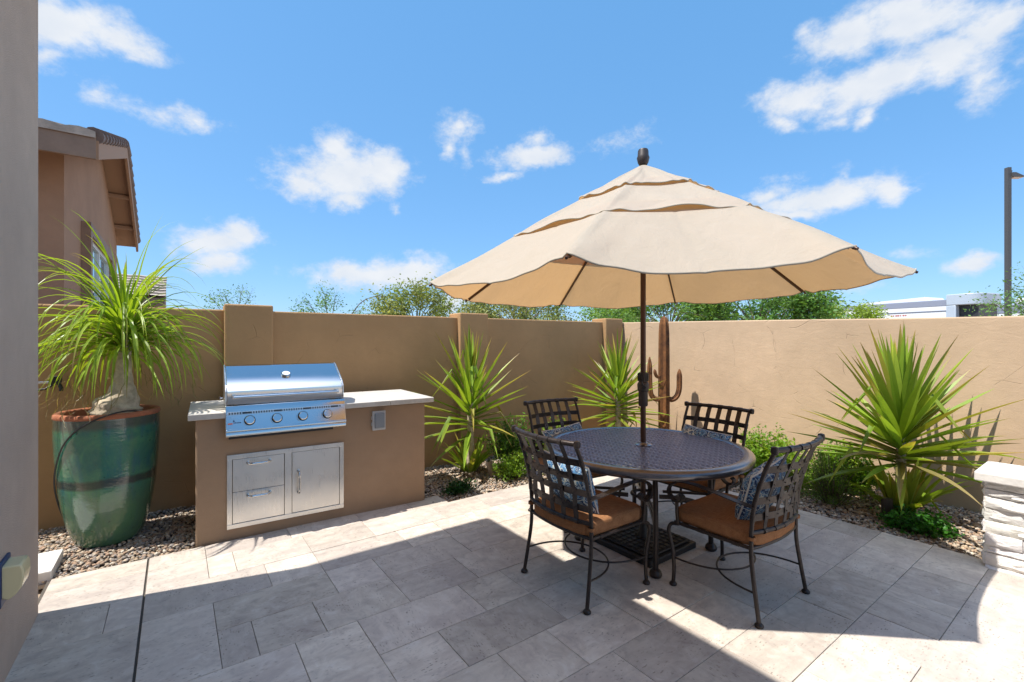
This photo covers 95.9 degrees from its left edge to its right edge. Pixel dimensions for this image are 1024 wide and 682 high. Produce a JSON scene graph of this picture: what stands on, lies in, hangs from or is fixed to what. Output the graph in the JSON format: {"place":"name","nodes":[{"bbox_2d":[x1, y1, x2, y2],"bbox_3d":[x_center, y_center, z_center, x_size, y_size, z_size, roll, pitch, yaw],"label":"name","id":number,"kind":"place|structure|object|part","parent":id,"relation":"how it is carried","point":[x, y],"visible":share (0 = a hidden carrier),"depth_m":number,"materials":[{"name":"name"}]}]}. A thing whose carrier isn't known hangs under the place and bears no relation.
{"place":"outdoors","nodes":[
{"label":"outdoors","id":0,"kind":"place"},
{"bbox_2d":[38,118,166,307],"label":"neighbour house","id":1,"kind":"structure","parent":0,"point":[86,174],"depth_m":5.74,"materials":[{"name":"paint"}]},
{"bbox_2d":[81,221,113,305],"bbox_3d":[-6.438,-0.690,7.217,0.099,1.780,2.770,0,0,-36],"label":"window","id":2,"kind":"structure","parent":1,"relation":"in","point":[94,249],"depth_m":6.23,"materials":[{"name":"glass"}]},
{"bbox_2d":[38,559,257,681],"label":"patio bedding","id":3,"kind":"object","parent":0,"point":[138,641],"visible":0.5,"depth_m":2.43,"materials":[{"name":"grey concrete"}]},
{"bbox_2d":[38,454,984,585],"bbox_3d":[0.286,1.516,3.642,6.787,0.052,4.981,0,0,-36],"label":"gravel","id":4,"kind":"structure","parent":0,"point":[139,542],"depth_m":3.77,"materials":[{"name":"beige gravel"}]},
{"bbox_2d":[38,549,62,589],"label":"step slab","id":5,"kind":"structure","parent":4,"relation":"on","point":[49,564],"depth_m":3.02,"materials":[{"name":"white concrete"}]},
{"bbox_2d":[51,404,160,548],"bbox_3d":[-3.094,1.024,3.549,0.630,0.992,0.630,0,0,-36],"label":"plant pot","id":6,"kind":"object","parent":4,"relation":"on","point":[106,474],"visible":0.98,"depth_m":3.33,"materials":[{"name":"teal ceramic"}]},
{"bbox_2d":[53,410,137,515],"bbox_3d":[-3.064,1.002,3.389,0.506,0.981,0.331,0,0,-18],"label":"irrigation tube","id":7,"kind":"object","parent":6,"relation":"in","point":[55,468],"visible":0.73,"depth_m":3.28,"materials":[{"name":"black plastic"}]},
{"bbox_2d":[38,211,231,426],"bbox_3d":[-2.939,-0.165,3.439,1.502,1.686,1.199,0,0,-36],"label":"ponytail palm","id":8,"kind":"object","parent":6,"relation":"in","point":[121,321],"visible":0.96,"depth_m":3.45,"materials":[{"name":"green plant"}]},
{"bbox_2d":[439,476,476,496],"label":"succulent","id":9,"kind":"object","parent":4,"relation":"on","point":[460,486],"visible":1,"depth_m":4.58,"materials":[{"name":"green plant"}]},
{"bbox_2d":[412,327,530,475],"bbox_3d":[-0.400,0.673,5.161,1.534,1.756,1.180,0,0,-36],"label":"yucca","id":10,"kind":"object","parent":4,"relation":"on","point":[470,459],"visible":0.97,"depth_m":5.20,"materials":[{"name":"green plant"}]},
{"bbox_2d":[485,459,494,478],"bbox_3d":[-0.240,1.429,5.085,0.112,0.243,0.072,0,0,-16],"label":"garden spotlight","id":11,"kind":"object","parent":4,"relation":"on","point":[489,463],"visible":0.89,"depth_m":5.06,"materials":[{"name":"black plastic"}]},
{"bbox_2d":[481,412,536,468],"bbox_3d":[0.006,1.191,5.574,0.827,0.663,0.710,0,0,-36],"label":"shrub","id":12,"kind":"object","parent":4,"relation":"on","point":[506,445],"visible":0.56,"depth_m":5.49,"materials":[{"name":"green plant"}]},
{"bbox_2d":[492,448,532,481],"bbox_3d":[0.010,1.344,5.112,0.454,0.359,0.613,0,0,42],"label":"shrub","id":13,"kind":"object","parent":4,"relation":"on","point":[509,470],"visible":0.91,"depth_m":5.04,"materials":[{"name":"green plant"}]},
{"bbox_2d":[531,415,565,450],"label":"shrub","id":14,"kind":"object","parent":4,"relation":"on","point":[559,426],"visible":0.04,"depth_m":5.86,"materials":[{"name":"green plant"}]},
{"bbox_2d":[567,329,673,426],"bbox_3d":[1.437,0.672,6.208,1.378,1.758,1.381,0,0,-36],"label":"yucca","id":15,"kind":"object","parent":4,"relation":"on","point":[617,369],"visible":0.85,"depth_m":6.21,"materials":[{"name":"green plant"}]},
{"bbox_2d":[647,316,681,456],"bbox_3d":[2.017,0.603,6.106,0.464,1.855,0.240,0,0,0],"label":"cactus sculpture","id":16,"kind":"object","parent":4,"relation":"on","point":[663,375],"visible":0.92,"depth_m":6.07,"materials":[{"name":"metal"}]},
{"bbox_2d":[730,422,828,494],"bbox_3d":[2.797,1.215,4.990,0.898,0.633,1.276,0,0,-36],"label":"shrub","id":17,"kind":"object","parent":4,"relation":"on","point":[760,452],"visible":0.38,"depth_m":4.95,"materials":[{"name":"green plant"}]},
{"bbox_2d":[800,447,880,506],"bbox_3d":[3.023,1.245,4.268,0.634,0.556,0.630,0,0,-36],"label":"shrub","id":18,"kind":"object","parent":4,"relation":"on","point":[831,491],"visible":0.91,"depth_m":4.27,"materials":[{"name":"green plant"}]},
{"bbox_2d":[797,439,894,499],"bbox_3d":[3.313,1.262,4.621,0.665,0.522,0.878,0,0,-36],"label":"shrub","id":19,"kind":"object","parent":4,"relation":"on","point":[863,475],"visible":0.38,"depth_m":4.56,"materials":[{"name":"green plant"}]},
{"bbox_2d":[880,497,893,516],"bbox_3d":[3.173,1.443,3.907,0.092,0.233,0.095,0,0,-36],"label":"garden spotlight","id":20,"kind":"object","parent":4,"relation":"on","point":[887,504],"visible":0.56,"depth_m":3.88,"materials":[{"name":"black plastic"}]},
{"bbox_2d":[787,319,1023,516],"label":"yucca","id":21,"kind":"object","parent":4,"relation":"on","point":[906,404],"visible":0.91,"depth_m":3.90,"materials":[{"name":"green plant"}]},
{"bbox_2d":[870,503,964,540],"bbox_3d":[3.223,1.420,3.708,0.469,0.216,0.601,0,0,-36],"label":"ground cover plant","id":22,"kind":"object","parent":4,"relation":"on","point":[922,523],"visible":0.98,"depth_m":3.62,"materials":[{"name":"green plant"}]},
{"bbox_2d":[5,476,1023,681],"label":"patio","id":23,"kind":"structure","parent":0,"point":[428,590],"depth_m":2.57,"materials":[{"name":"grey tile"}]},
{"bbox_2d":[188,389,433,547],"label":"grill island","id":24,"kind":"structure","parent":23,"relation":"on","point":[369,456],"depth_m":3.80,"materials":[{"name":"paint"}]},
{"bbox_2d":[219,362,345,439],"bbox_3d":[-1.920,0.463,3.865,0.893,0.538,0.618,0,0,-34],"label":"gas grill","id":25,"kind":"object","parent":24,"relation":"on","point":[259,400],"visible":1,"depth_m":3.69,"materials":[{"name":"silver metal"}]},
{"bbox_3d":[-1.608,1.142,3.800,0.364,0.484,0.070,0,0,-34],"label":"door","id":26,"kind":"part","parent":24,"relation":"part of","materials":[{"name":"silver metal"}]},
{"bbox_2d":[523,397,622,532],"bbox_3d":[0.512,1.019,4.038,0.647,0.962,0.713,0,0,-30],"label":"patio chair","id":27,"kind":"object","parent":23,"relation":"on","point":[552,423],"visible":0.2,"depth_m":4.26,"materials":[{"name":"brown metal"}]},
{"bbox_2d":[533,457,615,476],"bbox_3d":[0.543,1.060,3.985,0.575,0.091,0.524,0,0,-30],"label":"seat cushion","id":28,"kind":"object","parent":27,"relation":"on","point":[541,462],"visible":0.08,"depth_m":3.90,"materials":[{"name":"brown fabric"}]},
{"bbox_2d":[542,422,589,456],"bbox_3d":[0.501,0.900,4.059,0.417,0.336,0.136,-7,-33,-30],"label":"throw pillow","id":29,"kind":"object","parent":28,"relation":"on","point":[553,432],"visible":0.21,"depth_m":4.05,"materials":[{"name":"blue fabric"}]},
{"bbox_2d":[511,425,653,614],"bbox_3d":[0.415,1.019,2.896,0.713,0.962,0.647,0,0,-36],"label":"patio chair","id":30,"kind":"object","parent":23,"relation":"on","point":[537,477],"visible":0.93,"depth_m":2.72,"materials":[{"name":"brown metal"}]},
{"bbox_2d":[528,489,640,535],"bbox_3d":[0.465,1.060,2.932,0.524,0.091,0.575,0,0,-36],"label":"seat cushion","id":31,"kind":"object","parent":30,"relation":"on","point":[615,512],"visible":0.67,"depth_m":2.76,"materials":[{"name":"brown fabric"}]},
{"bbox_2d":[544,450,598,513],"bbox_3d":[0.355,0.868,2.853,0.136,0.336,0.417,-24,18,-32],"label":"throw pillow","id":32,"kind":"object","parent":31,"relation":"on","point":[581,500],"visible":0.35,"depth_m":2.72,"materials":[{"name":"blue fabric"}]},
{"bbox_2d":[544,427,755,578],"bbox_3d":[0.970,1.121,3.405,1.470,0.757,1.470,0,0,-36],"label":"dining table","id":33,"kind":"object","parent":23,"relation":"on","point":[604,447],"visible":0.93,"depth_m":3.14,"materials":[{"name":"brown metal"}]},
{"bbox_2d":[429,148,918,567],"bbox_3d":[0.967,0.043,3.408,2.971,2.914,2.971,0,0,-36],"label":"patio umbrella","id":34,"kind":"object","parent":23,"relation":"on","point":[643,235],"visible":0.94,"depth_m":2.81,"materials":[{"name":"fabric"}]},
{"bbox_2d":[646,401,754,515],"bbox_3d":[1.503,1.019,3.728,0.713,0.962,0.647,0,0,-37],"label":"patio chair","id":35,"kind":"object","parent":23,"relation":"on","point":[717,421],"visible":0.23,"depth_m":3.83,"materials":[{"name":"brown metal"}]},
{"bbox_2d":[662,462,743,492],"bbox_3d":[1.455,1.060,3.691,0.524,0.091,0.575,0,0,-37],"label":"seat cushion","id":36,"kind":"object","parent":35,"relation":"on","point":[719,484],"visible":0.29,"depth_m":3.43,"materials":[{"name":"brown fabric"}]},
{"bbox_2d":[682,424,732,463],"bbox_3d":[1.523,0.861,3.741,0.136,0.336,0.417,44,-21,-32],"label":"throw pillow","id":37,"kind":"object","parent":36,"relation":"on","point":[691,430],"visible":0.27,"depth_m":3.74,"materials":[{"name":"blue fabric"}]},
{"bbox_2d":[667,433,824,629],"bbox_3d":[1.400,1.019,2.756,0.647,0.962,0.713,0,0,-36],"label":"patio chair","id":38,"kind":"object","parent":23,"relation":"on","point":[794,492],"visible":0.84,"depth_m":2.54,"materials":[{"name":"brown metal"}]},
{"bbox_2d":[679,492,799,545],"bbox_3d":[1.364,1.060,2.805,0.575,0.091,0.524,0,0,-36],"label":"seat cushion","id":39,"kind":"object","parent":38,"relation":"on","point":[713,513],"visible":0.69,"depth_m":2.68,"materials":[{"name":"brown fabric"}]},
{"bbox_2d":[735,455,786,519],"bbox_3d":[1.459,0.869,2.708,0.417,0.336,0.136,-11,27,-36],"label":"throw pillow","id":40,"kind":"object","parent":39,"relation":"on","point":[748,487],"visible":0.56,"depth_m":2.61,"materials":[{"name":"blue fabric"}]},
{"bbox_2d":[974,461,1023,577],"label":"stone seat wall","id":41,"kind":"structure","parent":23,"relation":"on","point":[1002,522],"depth_m":3.01,"materials":[{"name":"white stone"}]},
{"bbox_2d":[38,0,1023,321],"label":"sky","id":42,"kind":"structure","parent":0,"point":[352,145],"materials":[{"name":"blue"}]},
{"label":"ground","id":43,"kind":"structure","parent":0,"visible":0},
{"bbox_2d":[0,0,37,681],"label":"house","id":44,"kind":"structure","parent":43,"relation":"on","point":[18,317],"depth_m":2.20,"materials":[{"name":"paint"}]},
{"bbox_2d":[39,552,205,597],"bbox_3d":[-1.757,1.513,3.607,2.712,0.001,0.228,0,0,-36],"label":"patio bedding strip","id":45,"kind":"object","parent":43,"relation":"on","point":[44,590],"visible":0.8,"depth_m":2.86,"materials":[{"name":"grey"}]},
{"bbox_2d":[198,283,255,309],"bbox_3d":[-7.158,0.034,11.811,1.709,3.103,1.634,0,0,-36],"label":"tree","id":46,"kind":"object","parent":43,"relation":"on","point":[239,302],"visible":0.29,"depth_m":11.65,"materials":[{"name":"green plant"}]},
{"bbox_2d":[38,304,621,530],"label":"garden wall","id":47,"kind":"structure","parent":43,"relation":"on","point":[366,352],"depth_m":5.07,"materials":[{"name":"paint"}]},
{"bbox_2d":[38,376,62,390],"bbox_3d":[-3.701,0.340,3.664,0.218,0.120,0.108,0,0,-36],"label":"wall faucet","id":48,"kind":"object","parent":47,"relation":"attached to","point":[60,386],"depth_m":3.67,"materials":[{"name":"silver metal"}]},
{"bbox_2d":[287,279,375,313],"bbox_3d":[-4.817,0.023,12.017,2.074,3.125,2.151,0,0,7],"label":"tree","id":49,"kind":"object","parent":43,"relation":"on","point":[322,301],"visible":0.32,"depth_m":11.59,"materials":[{"name":"green plant"}]},
{"bbox_2d":[352,296,384,313],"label":"bare branch","id":50,"kind":"object","parent":49,"relation":"attached to","point":[364,300],"visible":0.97,"depth_m":12.18,"materials":[{"name":"plant"}]},
{"bbox_2d":[359,271,463,316],"bbox_3d":[-4.796,-0.837,22.148,5.094,4.839,4.473,0,0,-36],"label":"tree","id":51,"kind":"object","parent":43,"relation":"on","point":[401,306],"visible":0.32,"depth_m":21.60,"materials":[{"name":"green plant"}]},
{"bbox_2d":[451,299,592,320],"bbox_3d":[0.496,-0.574,19.945,6.022,4.310,6.449,0,0,18],"label":"tree","id":52,"kind":"object","parent":43,"relation":"on","point":[522,313],"visible":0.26,"depth_m":19.63,"materials":[{"name":"green plant"}]},
{"bbox_2d":[572,306,657,321],"bbox_3d":[6.715,-0.998,30.100,7.793,5.272,6.070,0,0,-36],"label":"tree","id":53,"kind":"object","parent":43,"relation":"on","point":[592,313],"visible":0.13,"depth_m":28.86,"materials":[{"name":"green plant"}]},
{"bbox_2d":[588,301,759,322],"bbox_3d":[7.069,-0.816,20.938,8.035,5.838,6.158,0,0,31],"label":"tree","id":54,"kind":"object","parent":43,"relation":"on","point":[628,314],"visible":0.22,"depth_m":20.09,"materials":[{"name":"green plant"}]},
{"bbox_2d":[682,290,862,320],"bbox_3d":[10.387,-1.139,19.271,6.643,5.454,6.897,0,0,-36],"label":"tree","id":55,"kind":"object","parent":43,"relation":"on","point":[803,306],"visible":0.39,"depth_m":17.74,"materials":[{"name":"green plant"}]},
{"bbox_2d":[622,316,1023,511],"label":"end wall","id":56,"kind":"structure","parent":43,"relation":"on","point":[767,373],"depth_m":5.05,"materials":[{"name":"paint"}]},
{"bbox_2d":[821,298,853,318],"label":"tree","id":57,"kind":"object","parent":43,"relation":"on","point":[845,312],"visible":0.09,"depth_m":23.63,"materials":[{"name":"green plant"}]},
{"bbox_2d":[844,299,891,318],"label":"tree","id":58,"kind":"object","parent":43,"relation":"on","point":[860,313],"visible":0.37,"depth_m":22.71,"materials":[{"name":"green plant"}]},
{"bbox_2d":[842,293,1000,318],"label":"building","id":59,"kind":"structure","parent":43,"relation":"on","point":[953,305],"depth_m":27.00,"materials":[{"name":"white paint"}]},
{"bbox_2d":[959,261,1023,315],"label":"tree","id":60,"kind":"object","parent":43,"relation":"on","point":[1015,302],"visible":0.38,"depth_m":9.91,"materials":[{"name":"green plant"}]},
{"bbox_2d":[997,298,1023,315],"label":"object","id":61,"kind":"object","parent":43,"relation":"on","point":[1000,312],"visible":0.02,"depth_m":30.21,"materials":[{"name":"white"}]},
{"bbox_2d":[1004,167,1023,315],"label":"light pole","id":62,"kind":"object","parent":43,"relation":"on","point":[1009,175],"visible":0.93,"depth_m":17.93,"materials":[{"name":"grey metal"}]}
]}

